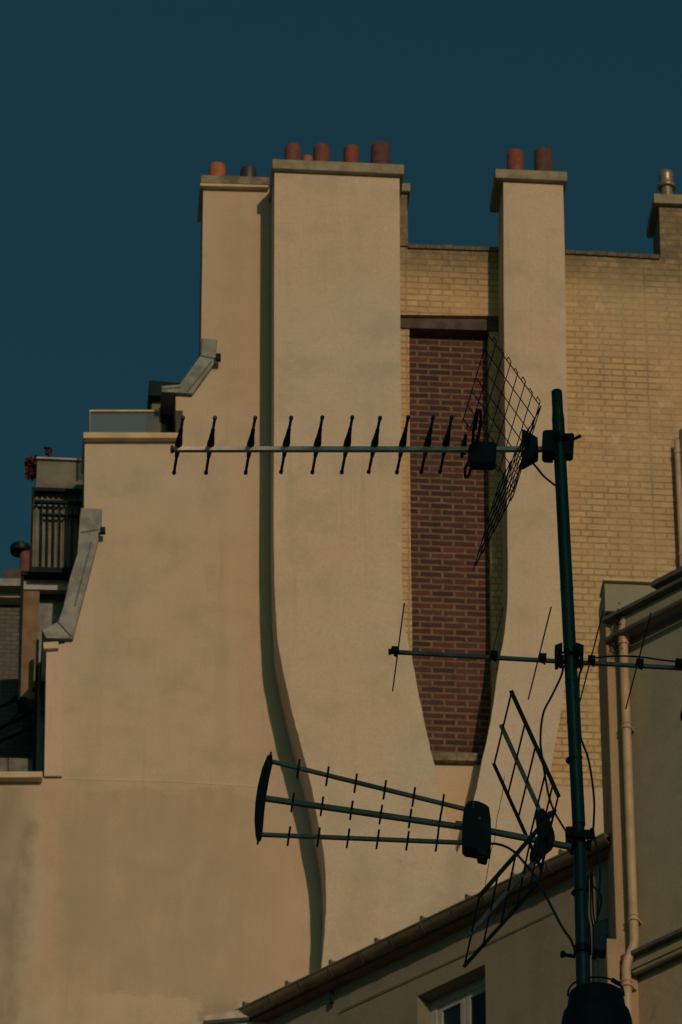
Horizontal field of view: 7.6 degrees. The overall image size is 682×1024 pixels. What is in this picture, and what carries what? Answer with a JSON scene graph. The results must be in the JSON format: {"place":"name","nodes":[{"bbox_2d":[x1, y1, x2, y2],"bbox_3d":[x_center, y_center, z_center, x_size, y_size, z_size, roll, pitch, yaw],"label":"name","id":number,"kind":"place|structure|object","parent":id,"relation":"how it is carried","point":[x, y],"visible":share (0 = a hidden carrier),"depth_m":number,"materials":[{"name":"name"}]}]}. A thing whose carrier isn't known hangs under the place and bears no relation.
{"place":"outdoors","nodes":[
{"label":"outdoors","id":0,"kind":"place"},
{"bbox_2d":[0,141,603,1023],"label":"apartment building","id":1,"kind":"structure","parent":0,"point":[196,645],"depth_m":48.86,"materials":[{"name":"paint"}]},
{"bbox_2d":[24,455,37,480],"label":"flowering plant","id":2,"kind":"object","parent":1,"relation":"on","point":[30,464],"visible":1,"depth_m":51.13,"materials":[{"name":"red plant"}]},
{"bbox_2d":[33,639,38,771],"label":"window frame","id":3,"kind":"structure","parent":1,"relation":"in","point":[37,641],"depth_m":49.11,"materials":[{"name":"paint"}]},
{"bbox_2d":[43,446,52,456],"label":"flowering plant","id":4,"kind":"object","parent":1,"relation":"on","point":[48,450],"visible":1,"depth_m":51.33,"materials":[{"name":"red plant"}]},
{"bbox_2d":[0,0,681,577],"label":"sky","id":5,"kind":"structure","parent":0,"point":[113,113],"materials":[{"name":"blue"}]},
{"bbox_2d":[561,976,631,1023],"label":"mast foot cover","id":6,"kind":"object","parent":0,"point":[596,1003],"visible":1,"depth_m":11.28,"materials":[{"name":"black plastic"}]},
{"bbox_2d":[551,389,598,985],"bbox_3d":[0.534,0.403,11.791,0.101,1.670,0.043,14,-37,-20],"label":"antenna mast","id":7,"kind":"object","parent":6,"relation":"on","point":[581,954],"visible":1,"depth_m":11.75,"materials":[{"name":"black metal"}]},
{"bbox_2d":[170,333,581,570],"bbox_3d":[0.085,-0.144,12.143,0.973,0.435,0.404,0,-34,0],"label":"television antenna","id":8,"kind":"object","parent":7,"relation":"attached to","point":[481,455],"visible":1,"depth_m":12.11,"materials":[{"name":"metal"}]},
{"bbox_2d":[254,690,594,967],"bbox_3d":[0.189,0.715,11.544,0.768,0.553,0.337,0,-34,0],"label":"television antenna","id":9,"kind":"object","parent":7,"relation":"attached to","point":[478,831],"visible":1,"depth_m":11.54,"materials":[{"name":"metal"}]},
{"bbox_2d":[485,776,504,884],"bbox_3d":[0.348,0.721,11.576,0.050,0.286,0.001,0,-34,0],"label":"cable","id":10,"kind":"object","parent":9,"relation":"hanging from","point":[496,823],"visible":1,"depth_m":11.59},
{"bbox_2d":[491,842,575,950],"bbox_3d":[0.432,0.853,11.443,0.186,0.270,0.034,3,-34,-4],"label":"cable","id":11,"kind":"object","parent":9,"relation":"hanging from","point":[544,893],"visible":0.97,"depth_m":11.43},
{"bbox_2d":[388,603,681,720],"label":"television antenna","id":12,"kind":"object","parent":7,"relation":"attached to","point":[558,661],"visible":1,"depth_m":11.86,"materials":[{"name":"metal"}]},
{"bbox_2d":[539,665,565,830],"bbox_3d":[0.485,0.545,11.696,0.067,0.446,0.018,-15,-37,21],"label":"cable","id":13,"kind":"object","parent":12,"relation":"hanging from","point":[540,739],"visible":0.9,"depth_m":11.73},
{"bbox_2d":[578,664,600,921],"bbox_3d":[0.567,0.642,11.648,0.037,0.686,0.028,13,-36,-19],"label":"cable","id":14,"kind":"object","parent":12,"relation":"hanging from","point":[593,823],"visible":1,"depth_m":11.62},
{"bbox_2d":[596,655,674,661],"bbox_3d":[0.685,0.341,11.895,0.189,0.022,0.019,2,-34,-3],"label":"cable","id":15,"kind":"object","parent":12,"relation":"attached to","point":[636,657],"visible":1,"depth_m":11.90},
{"bbox_2d":[531,462,556,486],"bbox_3d":[0.476,-0.096,12.124,0.073,0.102,0.019,-17,-37,23],"label":"cable","id":16,"kind":"object","parent":7,"relation":"attached to","point":[543,475],"visible":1,"depth_m":12.10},
{"bbox_2d":[587,875,591,950],"bbox_3d":[0.556,0.900,11.483,0.009,0.192,0.010,0,-34,0],"label":"cable","id":17,"kind":"object","parent":7,"relation":"attached to","point":[588,916],"visible":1,"depth_m":11.47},
{"bbox_2d":[590,872,592,928],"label":"cable","id":18,"kind":"object","parent":7,"relation":"attached to","point":[591,901],"visible":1,"depth_m":11.50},
{"bbox_2d":[591,870,595,922],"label":"cable","id":19,"kind":"object","parent":7,"relation":"attached to","point":[592,896],"visible":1,"depth_m":11.50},
{"bbox_2d":[592,918,607,959],"bbox_3d":[0.580,0.953,11.453,0.042,0.118,0.056,0,-34,0],"label":"junction box","id":20,"kind":"object","parent":7,"relation":"attached to","point":[599,936],"visible":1,"depth_m":11.42,"materials":[{"name":"plastic"}]},
{"bbox_2d":[593,883,602,917],"bbox_3d":[0.576,0.880,11.505,0.024,0.127,0.005,0,-34,0],"label":"cable","id":21,"kind":"object","parent":20,"relation":"attached to","point":[601,899],"visible":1,"depth_m":11.51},
{"label":"ground","id":22,"kind":"structure","parent":0,"visible":0},
{"bbox_2d":[0,541,29,679],"bbox_3d":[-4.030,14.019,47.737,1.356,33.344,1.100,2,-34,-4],"label":"house","id":23,"kind":"structure","parent":22,"relation":"on","point":[9,611],"depth_m":56.09,"materials":[{"name":"brick"}]},
{"bbox_2d":[203,833,610,1023],"bbox_3d":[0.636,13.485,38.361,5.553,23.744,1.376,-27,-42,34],"label":"house","id":24,"kind":"structure","parent":22,"relation":"on","point":[518,969],"depth_m":43.88,"materials":[{"name":"paint"}]},
{"bbox_2d":[430,977,485,1023],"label":"window","id":25,"kind":"structure","parent":24,"relation":"in","point":[467,1004],"depth_m":43.90,"materials":[{"name":"grey paint"}]},
{"bbox_2d":[400,169,681,788],"bbox_3d":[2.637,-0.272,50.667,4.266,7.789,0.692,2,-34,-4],"label":"brick building","id":26,"kind":"structure","parent":22,"relation":"on","point":[624,357],"depth_m":50.63,"materials":[{"name":"brick"}]},
{"bbox_2d":[598,566,681,1023],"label":"corner building","id":27,"kind":"structure","parent":22,"relation":"on","point":[641,760],"depth_m":42.88,"materials":[{"name":"paint"}]},
{"bbox_2d":[608,602,622,654],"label":"weed clump","id":28,"kind":"object","parent":27,"relation":"on","point":[617,638],"visible":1,"depth_m":43.75,"materials":[{"name":"green plant"}]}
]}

